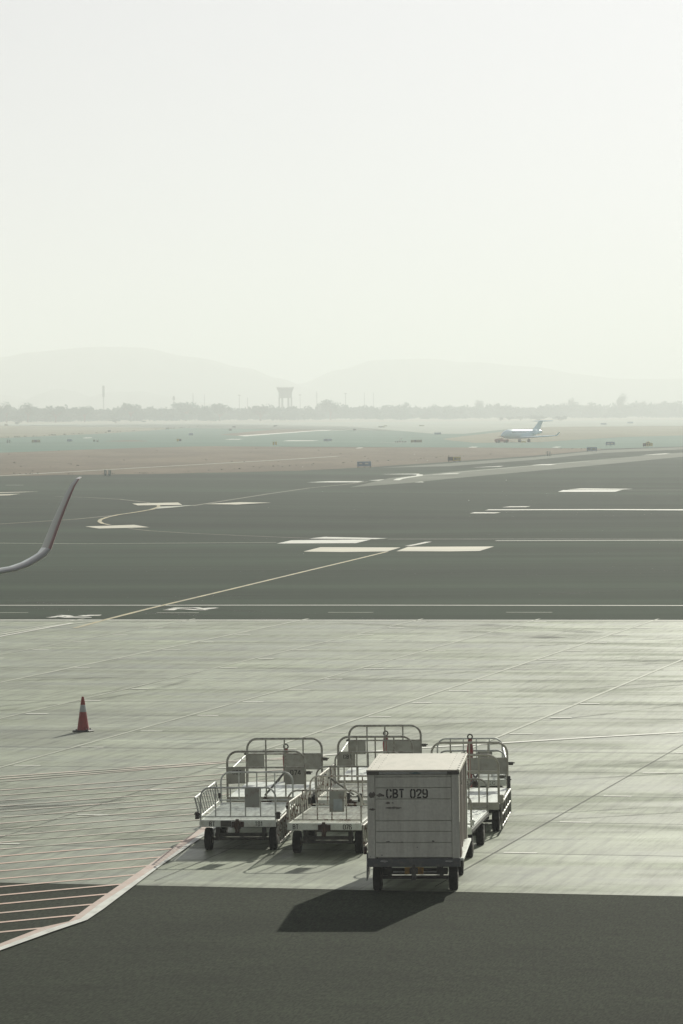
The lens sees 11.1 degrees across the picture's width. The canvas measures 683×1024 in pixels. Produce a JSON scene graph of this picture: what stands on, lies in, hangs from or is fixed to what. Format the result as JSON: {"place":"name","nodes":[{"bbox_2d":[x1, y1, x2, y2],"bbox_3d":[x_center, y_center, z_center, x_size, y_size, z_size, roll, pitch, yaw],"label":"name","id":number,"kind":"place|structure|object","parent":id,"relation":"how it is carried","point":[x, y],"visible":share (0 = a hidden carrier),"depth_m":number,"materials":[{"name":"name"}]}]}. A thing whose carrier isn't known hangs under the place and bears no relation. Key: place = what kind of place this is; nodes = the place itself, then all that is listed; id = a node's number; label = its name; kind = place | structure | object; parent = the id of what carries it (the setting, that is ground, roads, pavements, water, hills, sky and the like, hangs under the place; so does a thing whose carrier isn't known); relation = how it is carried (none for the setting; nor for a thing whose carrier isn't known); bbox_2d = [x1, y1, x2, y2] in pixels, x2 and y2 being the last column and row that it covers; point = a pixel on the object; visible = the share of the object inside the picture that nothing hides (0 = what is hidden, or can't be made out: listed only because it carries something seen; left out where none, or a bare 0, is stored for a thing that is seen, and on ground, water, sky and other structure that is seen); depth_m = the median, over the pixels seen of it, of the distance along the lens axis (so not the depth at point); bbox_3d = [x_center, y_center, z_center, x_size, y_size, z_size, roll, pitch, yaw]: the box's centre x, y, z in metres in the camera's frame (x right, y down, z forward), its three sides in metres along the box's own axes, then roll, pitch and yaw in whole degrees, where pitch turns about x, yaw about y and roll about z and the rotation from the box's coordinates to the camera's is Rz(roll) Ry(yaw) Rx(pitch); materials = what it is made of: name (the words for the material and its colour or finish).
{"place":"outdoors","nodes":[
{"label":"outdoors","id":0,"kind":"place"},
{"bbox_2d":[0,477,81,573],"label":"aircraft wing","id":1,"kind":"structure","parent":0,"point":[46,547],"depth_m":107.27,"materials":[{"name":"grey metal"}]},
{"bbox_2d":[0,388,211,411],"bbox_3d":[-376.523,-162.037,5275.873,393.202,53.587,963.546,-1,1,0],"label":"foothills","id":2,"kind":"structure","parent":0,"point":[54,398],"depth_m":5143.23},
{"bbox_2d":[0,347,365,409],"bbox_3d":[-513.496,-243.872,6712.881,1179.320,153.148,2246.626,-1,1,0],"label":"hills","id":3,"kind":"structure","parent":0,"point":[89,371],"depth_m":6278.45,"materials":[{"name":"grey"}]},
{"bbox_2d":[221,429,315,435],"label":"grass island","id":4,"kind":"structure","parent":0,"point":[266,431],"depth_m":1486.22,"materials":[{"name":"green plant"}]},
{"bbox_2d":[0,883,682,1023],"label":"service road","id":5,"kind":"structure","parent":0,"point":[135,954],"depth_m":49.34,"materials":[{"name":"grey asphalt"}]},
{"bbox_2d":[0,416,682,896],"bbox_3d":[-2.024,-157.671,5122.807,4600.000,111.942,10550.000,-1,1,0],"label":"ground","id":6,"kind":"structure","parent":0,"point":[342,420],"depth_m":2923.09,"materials":[{"name":"soil"}]},
{"bbox_2d":[0,401,11,422],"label":"tree","id":7,"kind":"object","parent":6,"relation":"on","point":[6,410],"visible":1,"depth_m":2489.60,"materials":[{"name":"green plant"}]},
{"bbox_2d":[18,403,35,422],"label":"tree","id":8,"kind":"object","parent":6,"relation":"on","point":[27,409],"visible":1,"depth_m":2487.49,"materials":[{"name":"green plant"}]},
{"bbox_2d":[46,406,64,422],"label":"tree","id":9,"kind":"object","parent":6,"relation":"on","point":[54,412],"visible":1,"depth_m":2489.72,"materials":[{"name":"green plant"}]},
{"bbox_2d":[75,406,91,421],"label":"tree","id":10,"kind":"object","parent":6,"relation":"on","point":[81,411],"visible":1,"depth_m":2583.37,"materials":[{"name":"green plant"}]},
{"bbox_2d":[0,426,177,437],"bbox_3d":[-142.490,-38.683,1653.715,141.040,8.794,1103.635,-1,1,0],"label":"grass strip","id":11,"kind":"object","parent":6,"relation":"on","point":[18,431],"depth_m":1556.98,"materials":[{"name":"green plant"}]},
{"bbox_2d":[102,385,104,409],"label":"mast","id":12,"kind":"object","parent":6,"relation":"on","point":[103,391],"visible":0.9,"depth_m":3297.92,"materials":[{"name":"grey metal"}]},
{"bbox_2d":[104,470,110,475],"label":"guidance sign","id":13,"kind":"object","parent":6,"relation":"on","point":[105,472],"visible":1,"depth_m":501.63,"materials":[{"name":"grey"}]},
{"bbox_2d":[118,403,141,421],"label":"tree","id":14,"kind":"object","parent":6,"relation":"on","point":[126,408],"visible":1,"depth_m":2688.79,"materials":[{"name":"green plant"}]},
{"bbox_2d":[171,402,200,420],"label":"tree","id":15,"kind":"object","parent":6,"relation":"on","point":[193,409],"visible":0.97,"depth_m":2796.01,"materials":[{"name":"green plant"}]},
{"bbox_2d":[209,403,229,420],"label":"tree","id":16,"kind":"object","parent":6,"relation":"on","point":[219,410],"visible":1,"depth_m":2797.46,"materials":[{"name":"green plant"}]},
{"bbox_2d":[1,426,515,473],"bbox_3d":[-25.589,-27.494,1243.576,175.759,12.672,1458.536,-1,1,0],"label":"weeds","id":17,"kind":"object","parent":6,"relation":"on","point":[157,450],"visible":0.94,"depth_m":765.39,"materials":[{"name":"green plant"}]},
{"bbox_2d":[249,404,272,420],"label":"tree","id":18,"kind":"object","parent":6,"relation":"on","point":[258,409],"visible":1,"depth_m":2800.14,"materials":[{"name":"green plant"}]},
{"bbox_2d":[276,387,293,407],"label":"water tower","id":19,"kind":"structure","parent":6,"relation":"on","point":[283,392],"depth_m":3293.18,"materials":[{"name":"concrete"}]},
{"bbox_2d":[0,446,600,475],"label":"grass verge","id":20,"kind":"object","parent":6,"relation":"on","point":[118,461],"depth_m":676.96,"materials":[{"name":"brown plant"}]},
{"bbox_2d":[357,461,370,467],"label":"guidance sign","id":21,"kind":"object","parent":20,"relation":"on","point":[366,463],"visible":0.88,"depth_m":571.59,"materials":[{"name":"grey"}]},
{"bbox_2d":[448,457,460,461],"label":"guidance sign","id":22,"kind":"object","parent":20,"relation":"on","point":[454,459],"visible":0.9,"depth_m":635.34,"materials":[{"name":"grey"}]},
{"bbox_2d":[319,399,340,419],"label":"tree","id":23,"kind":"object","parent":6,"relation":"on","point":[328,405],"visible":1,"depth_m":3053.42,"materials":[{"name":"green plant"}]},
{"bbox_2d":[0,620,682,895],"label":"apron","id":24,"kind":"object","parent":6,"relation":"on","point":[558,776],"depth_m":87.42,"materials":[{"name":"concrete"}]},
{"bbox_2d":[73,696,93,731],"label":"traffic cone","id":25,"kind":"object","parent":24,"relation":"on","point":[83,725],"visible":1,"depth_m":88.23,"materials":[{"name":"red plastic"}]},
{"bbox_2d":[0,827,215,949],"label":"border stripe","id":26,"kind":"object","parent":24,"relation":"on","point":[100,904],"visible":0.73,"depth_m":56.24,"materials":[{"name":"white paint"}]},
{"bbox_2d":[0,756,324,932],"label":"red hatching","id":27,"kind":"object","parent":24,"relation":"on","point":[180,765],"visible":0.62,"depth_m":66.27,"materials":[{"name":"paint"}]},
{"bbox_2d":[194,771,296,849],"bbox_3d":[-1.711,5.429,63.489,1.564,1.167,3.099,-1,1,5],"label":"baggage cart","id":28,"kind":"object","parent":24,"relation":"on","point":[252,810],"visible":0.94,"depth_m":62.48,"materials":[{"name":"white metal"}]},
{"bbox_2d":[226,737,328,815],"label":"baggage cart","id":29,"kind":"object","parent":24,"relation":"on","point":[296,764],"visible":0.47,"depth_m":66.94,"materials":[{"name":"white metal"}]},
{"bbox_2d":[286,775,367,852],"bbox_3d":[-0.082,5.426,62.665,1.470,1.167,2.852,-1,1,8],"label":"baggage cart","id":30,"kind":"object","parent":24,"relation":"on","point":[336,815],"visible":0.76,"depth_m":61.75,"materials":[{"name":"white paint"}]},
{"bbox_2d":[0,619,682,885],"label":"slab joints","id":31,"kind":"object","parent":24,"relation":"on","point":[324,716],"visible":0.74,"depth_m":98.04,"materials":[{"name":"grey"}]},
{"bbox_2d":[315,751,398,806],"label":"baggage cart","id":32,"kind":"object","parent":24,"relation":"on","point":[352,797],"visible":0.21,"depth_m":66.34,"materials":[{"name":"white paint"}]},
{"bbox_2d":[337,724,427,782],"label":"baggage cart","id":33,"kind":"object","parent":24,"relation":"on","point":[408,745],"visible":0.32,"depth_m":71.34,"materials":[{"name":"white metal"}]},
{"bbox_2d":[364,753,470,889],"bbox_3d":[1.260,5.102,57.592,1.612,1.996,3.090,-1,1,5],"label":"box cart","id":34,"kind":"object","parent":24,"relation":"on","point":[417,813],"visible":1,"depth_m":56.24,"materials":[{"name":"paint"}]},
{"bbox_2d":[430,734,514,831],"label":"baggage cart","id":35,"kind":"object","parent":24,"relation":"on","point":[499,803],"visible":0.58,"depth_m":66.29,"materials":[{"name":"white metal"}]},
{"bbox_2d":[437,738,505,787],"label":"railing","id":36,"kind":"object","parent":35,"relation":"attached to","point":[492,780],"visible":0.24,"depth_m":68.80,"materials":[{"name":"white metal"}]},
{"bbox_2d":[465,778,488,857],"bbox_3d":[1.796,5.419,61.833,1.415,1.167,2.932,-1,1,8],"label":"baggage cart","id":37,"kind":"object","parent":24,"relation":"on","point":[476,818],"visible":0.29,"depth_m":62.55,"materials":[{"name":"white metal"}]},
{"bbox_2d":[0,446,682,619],"bbox_3d":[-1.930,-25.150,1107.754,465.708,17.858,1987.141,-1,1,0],"label":"taxiway","id":38,"kind":"structure","parent":6,"relation":"on","point":[87,573],"depth_m":239.58,"materials":[{"name":"grey asphalt"}]},
{"bbox_2d":[0,430,682,852],"bbox_3d":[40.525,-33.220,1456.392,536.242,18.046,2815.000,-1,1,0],"label":"painted markings","id":39,"kind":"object","parent":38,"relation":"on","point":[346,540],"visible":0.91,"depth_m":229.07,"materials":[{"name":"white paint"}]},
{"bbox_2d":[0,426,682,452],"bbox_3d":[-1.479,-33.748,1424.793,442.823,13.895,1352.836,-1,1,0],"label":"taxiway","id":40,"kind":"structure","parent":6,"relation":"on","point":[215,437],"depth_m":1032.15,"materials":[{"name":"grey asphalt"}]},
{"bbox_2d":[494,436,508,442],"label":"aircraft tug","id":41,"kind":"object","parent":40,"relation":"on","point":[498,440],"visible":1,"depth_m":993.76,"materials":[{"name":"grey paint"}]},
{"bbox_2d":[501,420,559,441],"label":"business jet","id":42,"kind":"object","parent":40,"relation":"on","point":[519,434],"visible":0.91,"depth_m":1010.70,"materials":[{"name":"white paint"}]},
{"bbox_2d":[0,420,682,433],"bbox_3d":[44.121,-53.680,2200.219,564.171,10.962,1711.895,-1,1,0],"label":"runway","id":43,"kind":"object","parent":6,"relation":"on","point":[454,427],"visible":0.93,"depth_m":2024.56,"materials":[{"name":"grey asphalt"}]},
{"bbox_2d":[0,400,682,421],"bbox_3d":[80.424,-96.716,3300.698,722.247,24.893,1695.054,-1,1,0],"label":"woodland","id":44,"kind":"object","parent":6,"relation":"on","point":[664,409],"visible":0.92,"depth_m":3136.01,"materials":[{"name":"green plant"}]},
{"bbox_2d":[475,399,484,406],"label":"tree","id":45,"kind":"object","parent":6,"relation":"on","point":[478,404],"visible":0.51,"depth_m":3538.16,"materials":[{"name":"green plant"}]},
{"bbox_2d":[386,447,682,467],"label":"shoulder edge","id":46,"kind":"object","parent":6,"relation":"on","point":[542,457],"visible":1,"depth_m":692.08,"materials":[{"name":"concrete"}]},
{"bbox_2d":[553,416,567,420],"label":"shrub","id":47,"kind":"object","parent":6,"relation":"on","point":[560,418],"visible":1,"depth_m":2859.57,"materials":[{"name":"green plant"}]},
{"bbox_2d":[445,426,682,442],"bbox_3d":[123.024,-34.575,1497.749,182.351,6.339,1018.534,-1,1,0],"label":"grass strip","id":48,"kind":"object","parent":6,"relation":"on","point":[575,433],"depth_m":1364.90,"materials":[{"name":"green plant"}]},
{"bbox_2d":[587,447,596,451],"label":"guidance sign","id":49,"kind":"object","parent":6,"relation":"on","point":[591,448],"visible":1,"depth_m":787.13,"materials":[{"name":"grey"}]},
{"bbox_2d":[616,394,627,408],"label":"tree","id":50,"kind":"object","parent":6,"relation":"on","point":[619,401],"visible":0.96,"depth_m":3733.07,"materials":[{"name":"green plant"}]},
{"bbox_2d":[643,443,652,446],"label":"guidance sign","id":51,"kind":"object","parent":6,"relation":"on","point":[647,444],"visible":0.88,"depth_m":882.18,"materials":[{"name":"grey"}]},
{"bbox_2d":[0,0,682,383],"label":"sky","id":52,"kind":"structure","parent":0,"point":[295,191],"materials":[{"name":"white"}]},
{"bbox_2d":[298,359,682,408],"bbox_3d":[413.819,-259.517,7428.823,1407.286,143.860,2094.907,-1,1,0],"label":"hills","id":53,"kind":"structure","parent":0,"point":[422,383],"depth_m":6981.79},
{"bbox_2d":[353,453,682,486],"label":"shoulder","id":54,"kind":"object","parent":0,"point":[462,474],"visible":1,"depth_m":554.46}
]}

